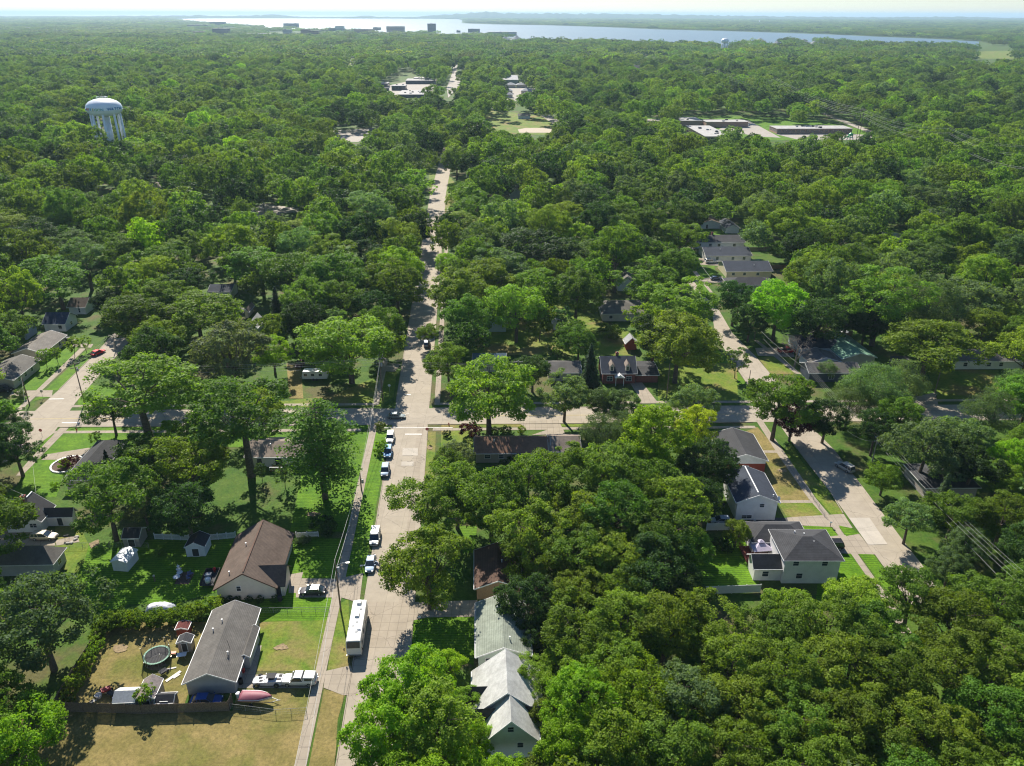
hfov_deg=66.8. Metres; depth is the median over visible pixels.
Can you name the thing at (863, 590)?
oak tree
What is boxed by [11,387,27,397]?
shrub
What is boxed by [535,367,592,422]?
oak tree
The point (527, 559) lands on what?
maple tree
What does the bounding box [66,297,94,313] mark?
white house
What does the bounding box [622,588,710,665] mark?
oak tree
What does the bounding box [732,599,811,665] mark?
oak tree
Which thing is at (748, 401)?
sidewalk
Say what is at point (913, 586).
maple tree
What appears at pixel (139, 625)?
shrub
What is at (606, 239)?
maple tree
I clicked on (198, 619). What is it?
shrub
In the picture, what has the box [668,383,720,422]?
oak tree
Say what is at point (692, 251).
oak tree
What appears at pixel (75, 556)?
lawn
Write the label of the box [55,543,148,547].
wire fence
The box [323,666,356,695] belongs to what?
driveway
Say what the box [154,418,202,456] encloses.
oak tree
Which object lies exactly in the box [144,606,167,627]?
shrub
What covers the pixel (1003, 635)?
oak tree
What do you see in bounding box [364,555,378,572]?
parked car
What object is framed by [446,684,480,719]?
maple tree
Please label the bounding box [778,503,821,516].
lawn
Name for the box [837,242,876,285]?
maple tree
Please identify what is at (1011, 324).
oak tree
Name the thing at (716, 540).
shrub
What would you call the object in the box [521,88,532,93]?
town house
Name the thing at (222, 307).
oak tree
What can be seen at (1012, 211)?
maple tree
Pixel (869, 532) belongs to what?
pavement patch
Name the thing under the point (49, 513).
cottage
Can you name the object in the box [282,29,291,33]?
downtown building
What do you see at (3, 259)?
maple tree
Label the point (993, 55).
marsh
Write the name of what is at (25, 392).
utility pole
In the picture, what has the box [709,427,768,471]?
red sided house
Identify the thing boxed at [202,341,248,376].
oak tree
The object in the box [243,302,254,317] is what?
garage
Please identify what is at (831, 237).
oak tree
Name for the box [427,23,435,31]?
downtown building
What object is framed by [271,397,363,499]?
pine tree
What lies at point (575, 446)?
oak tree
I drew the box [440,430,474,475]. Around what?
lawn
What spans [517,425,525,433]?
shrub
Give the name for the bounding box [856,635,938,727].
oak tree
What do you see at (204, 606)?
shrub
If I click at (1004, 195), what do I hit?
tall tree
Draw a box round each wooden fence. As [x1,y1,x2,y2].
[53,631,96,700]
[59,694,232,713]
[749,247,770,250]
[771,265,787,268]
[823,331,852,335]
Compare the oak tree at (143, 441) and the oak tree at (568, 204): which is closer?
the oak tree at (143, 441)
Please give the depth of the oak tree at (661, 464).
154.54 m
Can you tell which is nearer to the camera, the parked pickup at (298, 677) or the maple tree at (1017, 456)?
the parked pickup at (298, 677)
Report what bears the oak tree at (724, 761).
on the ground at (242, 500)
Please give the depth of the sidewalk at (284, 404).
208.77 m
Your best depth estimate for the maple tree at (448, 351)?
212.73 m
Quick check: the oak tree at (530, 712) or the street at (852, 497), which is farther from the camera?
the street at (852, 497)
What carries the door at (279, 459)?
in the white ranch at (262, 451)
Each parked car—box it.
[0,384,13,391]
[29,530,58,540]
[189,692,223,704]
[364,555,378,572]
[368,525,380,545]
[380,462,389,476]
[383,444,392,457]
[385,430,394,442]
[423,340,430,346]
[704,258,715,262]
[710,276,721,279]
[710,515,730,522]
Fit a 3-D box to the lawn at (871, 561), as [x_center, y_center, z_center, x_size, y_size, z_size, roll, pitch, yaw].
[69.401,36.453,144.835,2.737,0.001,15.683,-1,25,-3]
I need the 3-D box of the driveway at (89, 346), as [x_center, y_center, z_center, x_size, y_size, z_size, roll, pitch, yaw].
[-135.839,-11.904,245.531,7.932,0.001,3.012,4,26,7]
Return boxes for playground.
[843,133,853,140]
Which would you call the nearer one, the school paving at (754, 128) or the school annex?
the school paving at (754, 128)
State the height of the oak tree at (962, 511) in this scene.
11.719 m
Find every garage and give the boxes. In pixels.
[25,322,37,339]
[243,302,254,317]
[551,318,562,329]
[699,215,720,228]
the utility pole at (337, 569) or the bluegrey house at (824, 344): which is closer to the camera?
the utility pole at (337, 569)
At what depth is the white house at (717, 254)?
329.55 m
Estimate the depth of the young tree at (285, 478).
170.21 m
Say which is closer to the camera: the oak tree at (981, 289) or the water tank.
the water tank
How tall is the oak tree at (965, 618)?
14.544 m
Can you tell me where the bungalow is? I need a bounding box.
[212,519,294,599]
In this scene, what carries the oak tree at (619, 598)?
on the ground at (242, 500)
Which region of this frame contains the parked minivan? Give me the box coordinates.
[831,538,844,550]
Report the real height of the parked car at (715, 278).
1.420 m
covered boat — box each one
[145,602,175,613]
[236,690,271,701]
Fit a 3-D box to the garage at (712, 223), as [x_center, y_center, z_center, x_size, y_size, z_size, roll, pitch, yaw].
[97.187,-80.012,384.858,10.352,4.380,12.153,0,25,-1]
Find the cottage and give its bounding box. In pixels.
[7,491,77,532]
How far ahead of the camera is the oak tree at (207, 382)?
187.39 m
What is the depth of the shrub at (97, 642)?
127.77 m
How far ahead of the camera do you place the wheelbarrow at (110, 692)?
119.33 m
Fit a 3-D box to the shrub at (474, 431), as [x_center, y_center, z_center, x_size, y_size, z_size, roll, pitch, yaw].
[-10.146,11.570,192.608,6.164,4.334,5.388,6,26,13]
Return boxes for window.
[507,727,513,732]
[517,742,523,747]
[607,376,612,380]
[626,376,631,380]
[741,515,751,517]
[761,571,768,576]
[795,573,802,578]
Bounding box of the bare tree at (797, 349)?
[777,329,814,367]
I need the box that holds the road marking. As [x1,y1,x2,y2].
[411,427,452,427]
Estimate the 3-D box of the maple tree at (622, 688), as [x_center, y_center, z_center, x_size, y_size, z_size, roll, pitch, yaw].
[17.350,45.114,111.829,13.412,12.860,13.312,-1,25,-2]
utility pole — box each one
[21,378,29,405]
[69,362,84,402]
[334,559,349,611]
[359,473,363,489]
[376,357,383,400]
[666,364,669,397]
[871,436,878,464]
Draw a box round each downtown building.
[209,22,225,24]
[212,28,229,33]
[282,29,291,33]
[283,23,298,26]
[300,29,310,32]
[309,30,318,34]
[335,26,344,30]
[354,29,374,32]
[386,26,404,31]
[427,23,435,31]
[468,28,479,32]
[487,31,516,35]
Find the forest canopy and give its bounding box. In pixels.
[0,53,1023,765]
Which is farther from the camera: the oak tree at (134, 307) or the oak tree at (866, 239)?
the oak tree at (866, 239)
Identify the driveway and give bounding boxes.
[0,531,54,545]
[10,390,52,396]
[42,448,89,459]
[43,448,86,459]
[55,536,79,544]
[73,343,92,347]
[238,645,261,687]
[252,674,311,687]
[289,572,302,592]
[296,573,362,600]
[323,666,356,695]
[365,600,476,646]
[386,364,399,371]
[518,420,564,434]
[630,381,657,402]
[695,276,722,282]
[699,258,717,265]
[749,518,787,520]
[755,347,793,356]
[787,514,851,527]
[830,534,874,553]
[888,356,916,373]
[909,393,940,413]
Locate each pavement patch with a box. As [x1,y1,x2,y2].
[401,462,413,465]
[402,448,417,454]
[849,518,886,544]
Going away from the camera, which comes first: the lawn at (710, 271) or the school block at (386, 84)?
the lawn at (710, 271)
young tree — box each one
[34,348,52,367]
[48,347,60,363]
[62,335,80,355]
[76,335,90,351]
[88,431,101,442]
[132,682,154,705]
[225,306,243,317]
[253,463,266,479]
[273,468,292,487]
[497,458,510,468]
[524,306,556,340]
[548,339,564,360]
[550,305,574,327]
[709,485,729,512]
[723,347,752,378]
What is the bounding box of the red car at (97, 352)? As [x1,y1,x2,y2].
[90,349,105,355]
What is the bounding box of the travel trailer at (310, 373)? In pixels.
[300,368,328,380]
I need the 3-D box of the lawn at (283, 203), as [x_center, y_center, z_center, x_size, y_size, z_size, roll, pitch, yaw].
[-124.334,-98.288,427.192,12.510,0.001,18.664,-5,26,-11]
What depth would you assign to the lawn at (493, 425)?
198.32 m
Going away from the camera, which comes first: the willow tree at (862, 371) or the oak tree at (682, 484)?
the oak tree at (682, 484)
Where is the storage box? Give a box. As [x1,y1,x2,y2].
[204,572,211,577]
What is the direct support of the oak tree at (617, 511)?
on the ground at (242, 500)
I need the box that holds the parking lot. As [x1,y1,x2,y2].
[328,129,368,141]
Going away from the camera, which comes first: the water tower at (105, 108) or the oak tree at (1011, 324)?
the oak tree at (1011, 324)
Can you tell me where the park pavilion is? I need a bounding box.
[517,113,530,118]
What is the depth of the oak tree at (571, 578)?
131.63 m
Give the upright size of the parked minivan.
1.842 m
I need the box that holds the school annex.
[397,90,425,97]
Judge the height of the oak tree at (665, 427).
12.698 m
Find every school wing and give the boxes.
[676,117,701,125]
[686,125,723,141]
[702,119,747,126]
[769,125,852,133]
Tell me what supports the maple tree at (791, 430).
on the ground at (242, 500)
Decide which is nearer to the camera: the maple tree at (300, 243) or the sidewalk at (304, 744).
the sidewalk at (304, 744)
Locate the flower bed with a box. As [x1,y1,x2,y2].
[49,455,81,472]
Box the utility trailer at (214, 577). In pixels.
[199,568,220,585]
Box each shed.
[110,546,138,571]
[112,687,139,710]
[121,527,146,546]
[135,674,164,708]
[154,692,178,709]
[174,620,191,636]
[175,632,194,651]
[184,530,210,556]
[623,333,636,349]
[719,218,739,232]
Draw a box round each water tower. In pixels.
[85,96,126,144]
[721,38,728,48]
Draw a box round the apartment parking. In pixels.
[507,88,534,100]
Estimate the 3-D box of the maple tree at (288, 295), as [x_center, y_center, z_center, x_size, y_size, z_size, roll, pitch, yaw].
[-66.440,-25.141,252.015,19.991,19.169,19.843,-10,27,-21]
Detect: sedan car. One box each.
[298,584,325,595]
[387,412,405,418]
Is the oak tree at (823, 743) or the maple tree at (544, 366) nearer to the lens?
the oak tree at (823, 743)
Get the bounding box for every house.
[0,354,40,388]
[0,546,66,575]
[11,330,66,360]
[41,312,77,330]
[65,440,127,489]
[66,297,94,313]
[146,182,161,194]
[181,600,260,694]
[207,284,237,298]
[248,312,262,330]
[465,649,545,758]
[472,353,506,371]
[474,434,580,462]
[474,542,521,599]
[475,595,532,665]
[487,307,506,331]
[505,92,512,97]
[506,82,515,87]
[509,184,522,199]
[516,82,526,87]
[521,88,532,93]
[547,360,581,380]
[597,351,659,385]
[598,300,643,320]
[616,270,636,290]
[690,232,745,247]
[699,247,752,261]
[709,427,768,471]
[718,261,772,277]
[722,277,770,291]
[723,465,780,519]
[743,521,844,582]
[788,334,836,354]
[799,347,841,361]
[799,362,859,381]
[824,332,877,365]
[872,232,902,241]
[903,464,981,497]
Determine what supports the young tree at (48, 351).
on the lawn at (36, 380)
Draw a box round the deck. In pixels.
[739,542,767,562]
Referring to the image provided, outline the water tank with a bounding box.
[205,577,210,583]
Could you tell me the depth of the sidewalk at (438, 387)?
223.73 m
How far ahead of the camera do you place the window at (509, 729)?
107.34 m
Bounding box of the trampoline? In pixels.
[140,638,171,667]
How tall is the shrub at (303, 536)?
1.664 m
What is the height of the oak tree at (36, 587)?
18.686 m
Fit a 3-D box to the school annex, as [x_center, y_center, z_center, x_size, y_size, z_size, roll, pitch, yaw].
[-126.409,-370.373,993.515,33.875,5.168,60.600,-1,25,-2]
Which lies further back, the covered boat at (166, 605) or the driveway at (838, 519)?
the driveway at (838, 519)
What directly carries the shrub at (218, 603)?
on the ground at (242, 500)
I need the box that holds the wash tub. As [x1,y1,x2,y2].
[94,692,101,698]
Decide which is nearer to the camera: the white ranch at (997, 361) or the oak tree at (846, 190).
the white ranch at (997, 361)
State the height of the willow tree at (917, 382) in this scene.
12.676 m
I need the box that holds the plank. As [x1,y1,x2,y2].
[165,670,180,681]
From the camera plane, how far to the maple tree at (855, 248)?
275.07 m
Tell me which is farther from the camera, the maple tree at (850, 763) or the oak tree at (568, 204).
the oak tree at (568, 204)
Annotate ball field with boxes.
[518,128,551,132]
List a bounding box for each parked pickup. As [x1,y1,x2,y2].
[281,670,317,686]
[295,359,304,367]
[777,346,795,353]
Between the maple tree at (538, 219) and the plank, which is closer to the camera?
the plank
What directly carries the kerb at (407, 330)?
on the ground at (242, 500)
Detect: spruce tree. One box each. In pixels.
[103,450,114,475]
[116,442,126,470]
[269,286,282,330]
[577,343,601,390]
[924,473,951,528]
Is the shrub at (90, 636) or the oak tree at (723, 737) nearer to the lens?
the oak tree at (723, 737)
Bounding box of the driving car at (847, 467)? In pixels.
[834,461,855,472]
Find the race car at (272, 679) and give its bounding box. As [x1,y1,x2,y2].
[252,673,283,687]
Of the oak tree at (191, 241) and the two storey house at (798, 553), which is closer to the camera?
the two storey house at (798, 553)
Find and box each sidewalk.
[16,428,67,475]
[17,348,85,409]
[54,429,360,432]
[70,403,373,406]
[294,423,376,765]
[373,212,418,404]
[387,423,423,744]
[433,426,755,430]
[434,208,448,404]
[440,399,1020,404]
[693,271,711,291]
[754,340,800,373]
[756,420,911,632]
[763,450,776,452]
[780,500,811,502]
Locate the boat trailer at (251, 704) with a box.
[248,697,278,707]
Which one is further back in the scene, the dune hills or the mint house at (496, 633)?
the dune hills
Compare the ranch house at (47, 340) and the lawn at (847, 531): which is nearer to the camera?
the lawn at (847, 531)
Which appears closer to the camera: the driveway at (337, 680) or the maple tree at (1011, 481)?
the driveway at (337, 680)
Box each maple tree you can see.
[0,186,13,211]
[0,254,8,269]
[0,265,44,329]
[0,419,47,476]
[0,567,7,590]
[0,660,40,734]
[0,688,70,765]
[40,188,89,227]
[87,288,120,320]
[115,190,168,234]
[117,485,169,530]
[118,326,185,395]
[145,479,222,536]
[187,319,274,390]
[251,334,295,374]
[255,251,326,291]
[275,225,320,264]
[277,275,335,323]
[278,298,329,339]
[293,249,369,296]
[293,313,396,383]
[301,211,348,253]
[318,279,367,315]
[336,680,435,765]
[352,289,398,317]
[352,741,418,765]
[355,642,457,734]
[357,305,405,335]
[372,217,421,247]
[374,245,424,300]
[378,523,473,610]
[387,673,487,765]
[389,184,424,207]
[406,738,485,765]
[420,648,469,686]
[422,341,468,381]
[425,266,491,318]
[428,446,467,475]
[434,252,455,271]
[437,293,494,344]
[437,352,538,434]
[440,147,471,180]
[440,439,475,465]
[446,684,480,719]
[454,718,494,759]
[457,221,505,273]
[475,751,526,765]
[482,280,548,342]
[491,571,556,629]
[497,226,579,265]
[500,528,568,584]
[511,354,550,392]
[518,617,548,655]
[526,203,574,260]
[531,702,605,765]
[536,660,627,748]
[552,178,593,210]
[552,266,606,319]
[584,384,622,415]
[589,649,673,733]
[590,226,636,269]
[602,388,641,424]
[618,402,697,467]
[626,434,670,474]
[634,308,723,383]
[649,250,697,287]
[659,170,699,202]
[667,528,715,574]
[670,404,718,454]
[674,436,742,484]
[709,280,755,325]
[720,518,751,546]
[728,302,770,341]
[737,189,783,219]
[743,200,789,244]
[746,278,812,341]
[770,402,815,441]
[779,226,825,272]
[788,297,849,339]
[797,179,842,214]
[805,397,852,443]
[818,242,879,285]
[819,292,874,332]
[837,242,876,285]
[838,757,863,765]
[847,306,888,345]
[850,407,902,455]
[863,461,903,495]
[874,247,928,281]
[877,392,924,437]
[877,562,954,624]
[924,545,975,586]
[938,524,997,566]
[982,458,1023,496]
[986,437,1023,471]
[988,191,1023,238]
[993,519,1023,564]
[999,423,1023,453]
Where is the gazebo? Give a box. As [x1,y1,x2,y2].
[745,539,771,553]
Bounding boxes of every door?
[56,518,63,525]
[127,539,135,546]
[180,643,188,651]
[191,548,199,556]
[274,458,282,464]
[276,587,281,594]
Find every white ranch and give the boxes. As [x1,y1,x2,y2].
[244,437,308,470]
[940,348,1022,369]
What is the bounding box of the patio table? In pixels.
[176,652,186,659]
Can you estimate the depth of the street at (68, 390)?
216.17 m
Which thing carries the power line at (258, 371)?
attached to the utility pole at (76, 368)
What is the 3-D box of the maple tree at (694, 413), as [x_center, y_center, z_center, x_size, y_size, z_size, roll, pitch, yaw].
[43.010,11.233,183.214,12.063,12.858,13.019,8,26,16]
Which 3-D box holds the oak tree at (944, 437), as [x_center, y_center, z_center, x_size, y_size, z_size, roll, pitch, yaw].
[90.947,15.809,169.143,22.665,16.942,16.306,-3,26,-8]
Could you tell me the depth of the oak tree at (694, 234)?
320.43 m
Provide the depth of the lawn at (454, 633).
131.77 m
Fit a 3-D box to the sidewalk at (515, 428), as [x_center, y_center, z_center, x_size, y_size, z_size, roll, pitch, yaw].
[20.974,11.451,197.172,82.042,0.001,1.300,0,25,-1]
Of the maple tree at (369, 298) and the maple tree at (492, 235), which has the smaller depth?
the maple tree at (369, 298)
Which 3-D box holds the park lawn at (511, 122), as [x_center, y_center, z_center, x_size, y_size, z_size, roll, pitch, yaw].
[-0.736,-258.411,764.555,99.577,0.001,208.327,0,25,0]
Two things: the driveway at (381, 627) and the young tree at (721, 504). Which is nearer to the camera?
the driveway at (381, 627)
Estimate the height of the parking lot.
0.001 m
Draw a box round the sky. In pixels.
[0,0,1023,14]
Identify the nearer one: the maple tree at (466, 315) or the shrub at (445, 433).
the shrub at (445, 433)
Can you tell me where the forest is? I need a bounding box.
[0,16,1023,67]
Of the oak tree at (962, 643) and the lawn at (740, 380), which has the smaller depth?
the oak tree at (962, 643)
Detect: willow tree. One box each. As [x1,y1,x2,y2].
[578,410,627,452]
[606,409,642,437]
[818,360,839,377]
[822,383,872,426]
[834,360,911,417]
[864,386,917,417]
[878,358,934,396]
[890,270,972,323]
[956,385,1023,435]
[983,368,1023,400]
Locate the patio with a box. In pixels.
[175,572,193,583]
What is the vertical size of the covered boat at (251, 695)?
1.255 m
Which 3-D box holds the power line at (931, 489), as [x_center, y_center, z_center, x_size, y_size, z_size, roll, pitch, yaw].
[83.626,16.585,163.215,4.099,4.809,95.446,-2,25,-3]
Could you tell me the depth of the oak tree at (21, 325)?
236.94 m
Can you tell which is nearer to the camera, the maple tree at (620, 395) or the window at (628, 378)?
the maple tree at (620, 395)
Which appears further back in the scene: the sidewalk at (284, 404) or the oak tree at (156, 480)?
the sidewalk at (284, 404)
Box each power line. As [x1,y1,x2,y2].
[84,365,378,372]
[295,363,379,761]
[306,367,379,762]
[632,51,1012,146]
[656,57,1023,145]
[689,69,1023,167]
[806,367,1020,584]
[810,368,1016,569]
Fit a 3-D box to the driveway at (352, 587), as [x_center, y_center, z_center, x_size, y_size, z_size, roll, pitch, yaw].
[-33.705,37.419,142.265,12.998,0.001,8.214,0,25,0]
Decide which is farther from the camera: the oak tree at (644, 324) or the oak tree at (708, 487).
the oak tree at (644, 324)
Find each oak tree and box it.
[0,223,53,259]
[0,280,17,307]
[0,309,37,348]
[0,323,21,351]
[0,398,16,436]
[0,407,32,423]
[0,482,13,502]
[0,494,39,555]
[0,567,118,672]
[9,254,88,309]
[56,456,162,541]
[58,190,98,209]
[79,396,132,435]
[90,230,144,265]
[97,294,177,349]
[109,474,162,502]
[110,431,187,477]
[126,315,193,357]
[133,274,202,310]
[136,255,178,283]
[139,433,230,504]
[141,241,194,273]
[150,289,244,348]
[152,229,216,271]
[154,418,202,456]
[159,267,217,299]
[167,375,249,430]
[201,223,259,272]
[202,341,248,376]
[223,246,292,294]
[235,383,284,432]
[336,212,387,266]
[337,195,378,218]
[348,238,384,274]
[363,257,428,314]
[382,466,481,534]
[415,323,444,348]
[420,456,490,529]
[445,189,503,220]
[445,465,529,541]
[459,257,516,292]
[473,242,530,285]
[483,496,571,568]
[486,453,572,519]
[513,267,565,294]
[517,651,551,705]
[520,440,602,510]
[521,751,556,765]
[528,697,559,737]
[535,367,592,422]
[535,486,613,552]
[536,522,625,586]
[537,639,597,685]
[540,585,622,662]
[548,200,584,238]
[548,564,616,620]
[558,323,600,360]
[565,439,647,497]
[570,696,663,765]
[571,200,621,232]
[572,741,630,765]
[576,478,672,550]
[579,637,652,700]
[581,526,650,588]
[586,586,671,654]
[588,223,645,292]
[595,558,645,617]
[601,202,637,223]
[603,455,679,512]
[609,255,679,302]
[611,531,704,594]
[616,700,714,765]
[622,496,712,570]
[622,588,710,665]
[628,205,671,244]
[632,313,682,360]
[632,473,713,525]
[634,756,686,765]
[635,276,721,328]
[642,405,683,442]
[648,656,735,742]
[657,574,716,617]
[658,248,702,271]
[659,219,709,249]
[664,192,709,228]
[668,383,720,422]
[670,586,747,663]
[677,473,724,511]
[693,714,775,765]
[694,627,775,703]
[696,670,786,746]
[706,756,737,765]
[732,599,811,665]
[739,373,825,440]
[741,629,836,714]
[744,718,825,765]
[748,678,834,754]
[757,587,829,642]
[763,206,816,238]
[776,587,892,666]
[782,248,850,296]
[792,718,876,765]
[796,687,897,765]
[801,631,895,711]
[803,256,878,314]
[810,221,862,247]
[821,574,892,632]
[824,175,872,206]
[834,598,924,668]
[840,681,934,764]
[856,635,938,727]
[857,233,897,259]
[859,271,914,311]
[866,179,904,223]
[870,740,941,765]
[876,416,974,474]
[879,685,985,762]
[880,317,995,383]
[881,496,936,544]
[885,626,1020,713]
[899,223,960,272]
[902,236,951,277]
[906,180,952,208]
[909,586,1001,661]
[915,489,998,542]
[915,737,1011,765]
[920,276,1012,322]
[921,445,980,481]
[922,415,996,448]
[934,436,1011,484]
[937,674,1023,754]
[942,212,1004,254]
[946,568,1023,637]
[946,615,1023,685]
[948,253,1005,281]
[950,253,1020,309]
[960,308,1008,348]
[971,731,1023,765]
[972,489,1023,547]
[981,757,1023,765]
[986,324,1023,381]
[987,233,1023,288]
[992,315,1023,341]
[992,373,1023,421]
[999,278,1023,306]
[1001,558,1023,593]
[1002,229,1023,277]
[1008,179,1023,219]
[1008,670,1023,723]
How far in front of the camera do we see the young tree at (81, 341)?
238.79 m
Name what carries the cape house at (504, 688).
on the ground at (242, 500)
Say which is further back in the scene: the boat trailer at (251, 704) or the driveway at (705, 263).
the driveway at (705, 263)
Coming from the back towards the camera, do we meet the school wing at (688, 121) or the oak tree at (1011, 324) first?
the school wing at (688, 121)
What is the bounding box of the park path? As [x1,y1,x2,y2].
[541,114,557,126]
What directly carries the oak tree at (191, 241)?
on the ground at (242, 500)
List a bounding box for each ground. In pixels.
[0,18,1023,765]
[89,540,99,547]
[113,644,127,652]
[148,662,165,669]
[274,643,287,649]
[307,512,320,516]
[387,79,435,94]
[646,116,875,139]
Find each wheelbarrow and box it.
[97,685,112,694]
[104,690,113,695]
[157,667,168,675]
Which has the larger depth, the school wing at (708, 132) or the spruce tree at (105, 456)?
the school wing at (708, 132)
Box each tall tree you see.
[0,212,30,250]
[6,215,59,242]
[43,227,99,252]
[56,236,108,290]
[75,351,203,449]
[184,375,296,477]
[281,218,315,238]
[303,233,357,268]
[347,189,396,243]
[442,210,480,237]
[561,238,614,261]
[570,183,616,232]
[836,263,942,346]
[969,187,1015,213]
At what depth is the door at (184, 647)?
127.47 m
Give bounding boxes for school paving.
[718,119,779,137]
[777,134,871,139]
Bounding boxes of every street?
[3,333,129,462]
[7,404,1021,426]
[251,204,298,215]
[337,146,449,765]
[447,65,459,96]
[647,119,661,122]
[689,276,932,603]
[821,113,871,131]
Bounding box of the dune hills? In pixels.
[0,11,1023,18]
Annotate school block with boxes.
[381,82,389,86]
[391,84,406,89]
[405,78,434,83]
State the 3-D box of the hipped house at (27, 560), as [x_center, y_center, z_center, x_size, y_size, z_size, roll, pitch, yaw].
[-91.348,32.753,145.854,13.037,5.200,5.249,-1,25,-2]
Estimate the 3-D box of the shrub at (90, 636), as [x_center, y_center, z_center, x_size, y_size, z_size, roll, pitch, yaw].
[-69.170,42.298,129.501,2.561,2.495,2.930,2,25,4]
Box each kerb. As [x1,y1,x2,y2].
[62,424,374,427]
[164,408,372,409]
[335,656,354,765]
[375,428,391,524]
[396,197,429,399]
[403,431,427,749]
[430,198,445,398]
[438,422,752,424]
[792,442,842,512]
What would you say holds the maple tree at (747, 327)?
on the ground at (242, 500)
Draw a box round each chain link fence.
[229,704,306,713]
[261,607,329,612]
[793,468,824,516]
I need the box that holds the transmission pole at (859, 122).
[856,107,865,140]
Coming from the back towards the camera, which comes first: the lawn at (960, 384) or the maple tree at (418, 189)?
the maple tree at (418, 189)
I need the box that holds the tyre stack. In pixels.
[238,677,242,684]
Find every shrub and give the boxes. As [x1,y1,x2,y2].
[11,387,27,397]
[50,481,59,488]
[56,691,75,706]
[57,457,70,467]
[59,682,78,698]
[61,455,79,467]
[61,671,85,686]
[72,664,90,677]
[75,652,96,668]
[82,645,99,659]
[87,627,105,643]
[87,635,105,650]
[90,609,116,631]
[90,624,106,636]
[99,612,122,631]
[107,606,128,627]
[111,609,135,628]
[125,607,144,627]
[133,609,162,629]
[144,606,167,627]
[154,549,165,556]
[157,608,178,624]
[167,603,190,624]
[174,601,200,621]
[186,603,205,621]
[194,596,214,616]
[206,594,223,611]
[224,595,234,603]
[244,595,253,603]
[255,595,263,603]
[269,595,277,602]
[293,537,300,544]
[296,535,307,544]
[302,535,311,542]
[308,514,337,536]
[373,440,388,452]
[375,421,385,429]
[442,430,450,436]
[459,422,482,436]
[490,427,499,433]
[499,425,511,433]
[506,453,520,461]
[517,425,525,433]
[596,322,622,339]
[711,536,735,552]
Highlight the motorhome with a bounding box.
[343,600,367,656]
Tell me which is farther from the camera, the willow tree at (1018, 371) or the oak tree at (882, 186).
the oak tree at (882, 186)
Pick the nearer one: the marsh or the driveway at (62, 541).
the driveway at (62, 541)
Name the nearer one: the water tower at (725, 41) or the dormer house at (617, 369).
the dormer house at (617, 369)
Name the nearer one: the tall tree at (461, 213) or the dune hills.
the tall tree at (461, 213)
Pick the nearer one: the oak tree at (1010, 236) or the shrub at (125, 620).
the shrub at (125, 620)
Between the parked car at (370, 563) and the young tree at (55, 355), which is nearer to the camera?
the parked car at (370, 563)
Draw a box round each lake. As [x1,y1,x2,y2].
[0,13,1023,17]
[183,18,978,45]
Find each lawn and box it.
[1,711,305,765]
[3,432,368,531]
[10,396,29,407]
[17,344,77,389]
[46,348,92,389]
[55,526,88,573]
[61,622,206,706]
[66,427,180,430]
[74,535,344,613]
[78,385,182,408]
[232,688,311,710]
[256,616,326,670]
[260,575,335,621]
[274,201,296,206]
[282,372,396,406]
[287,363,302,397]
[289,425,369,428]
[309,689,344,765]
[328,599,349,669]
[346,432,386,576]
[411,616,473,664]
[424,432,435,479]
[429,170,480,236]
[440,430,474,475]
[441,424,523,427]
[458,526,476,552]
[468,294,630,354]
[483,110,553,134]
[561,424,590,426]
[658,363,737,400]
[681,538,758,586]
[696,283,708,292]
[697,266,715,277]
[701,229,727,234]
[710,350,746,384]
[746,427,808,499]
[758,356,799,373]
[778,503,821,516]
[784,443,842,514]
[803,526,837,535]
[816,553,894,631]
[839,526,857,535]
[859,554,903,601]
[928,370,998,398]
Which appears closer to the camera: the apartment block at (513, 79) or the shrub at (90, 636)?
the shrub at (90, 636)
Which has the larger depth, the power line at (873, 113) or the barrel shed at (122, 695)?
the power line at (873, 113)
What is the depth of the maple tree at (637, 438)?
169.41 m
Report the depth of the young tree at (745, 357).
221.07 m
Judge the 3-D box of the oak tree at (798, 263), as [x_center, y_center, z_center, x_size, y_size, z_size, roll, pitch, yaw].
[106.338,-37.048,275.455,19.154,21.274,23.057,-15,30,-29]
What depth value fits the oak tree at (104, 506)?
147.60 m
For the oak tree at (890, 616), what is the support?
on the ground at (242, 500)
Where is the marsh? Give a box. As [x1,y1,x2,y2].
[974,51,1020,58]
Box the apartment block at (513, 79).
[503,75,517,83]
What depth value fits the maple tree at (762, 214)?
348.83 m
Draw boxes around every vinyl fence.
[153,533,188,539]
[210,531,235,539]
[295,531,318,537]
[706,522,741,530]
[706,584,761,593]
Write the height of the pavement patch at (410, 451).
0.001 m
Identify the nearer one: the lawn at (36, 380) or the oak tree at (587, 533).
the oak tree at (587, 533)
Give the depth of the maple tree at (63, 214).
344.21 m
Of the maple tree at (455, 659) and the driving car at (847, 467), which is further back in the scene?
the driving car at (847, 467)
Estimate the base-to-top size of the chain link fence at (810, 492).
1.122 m

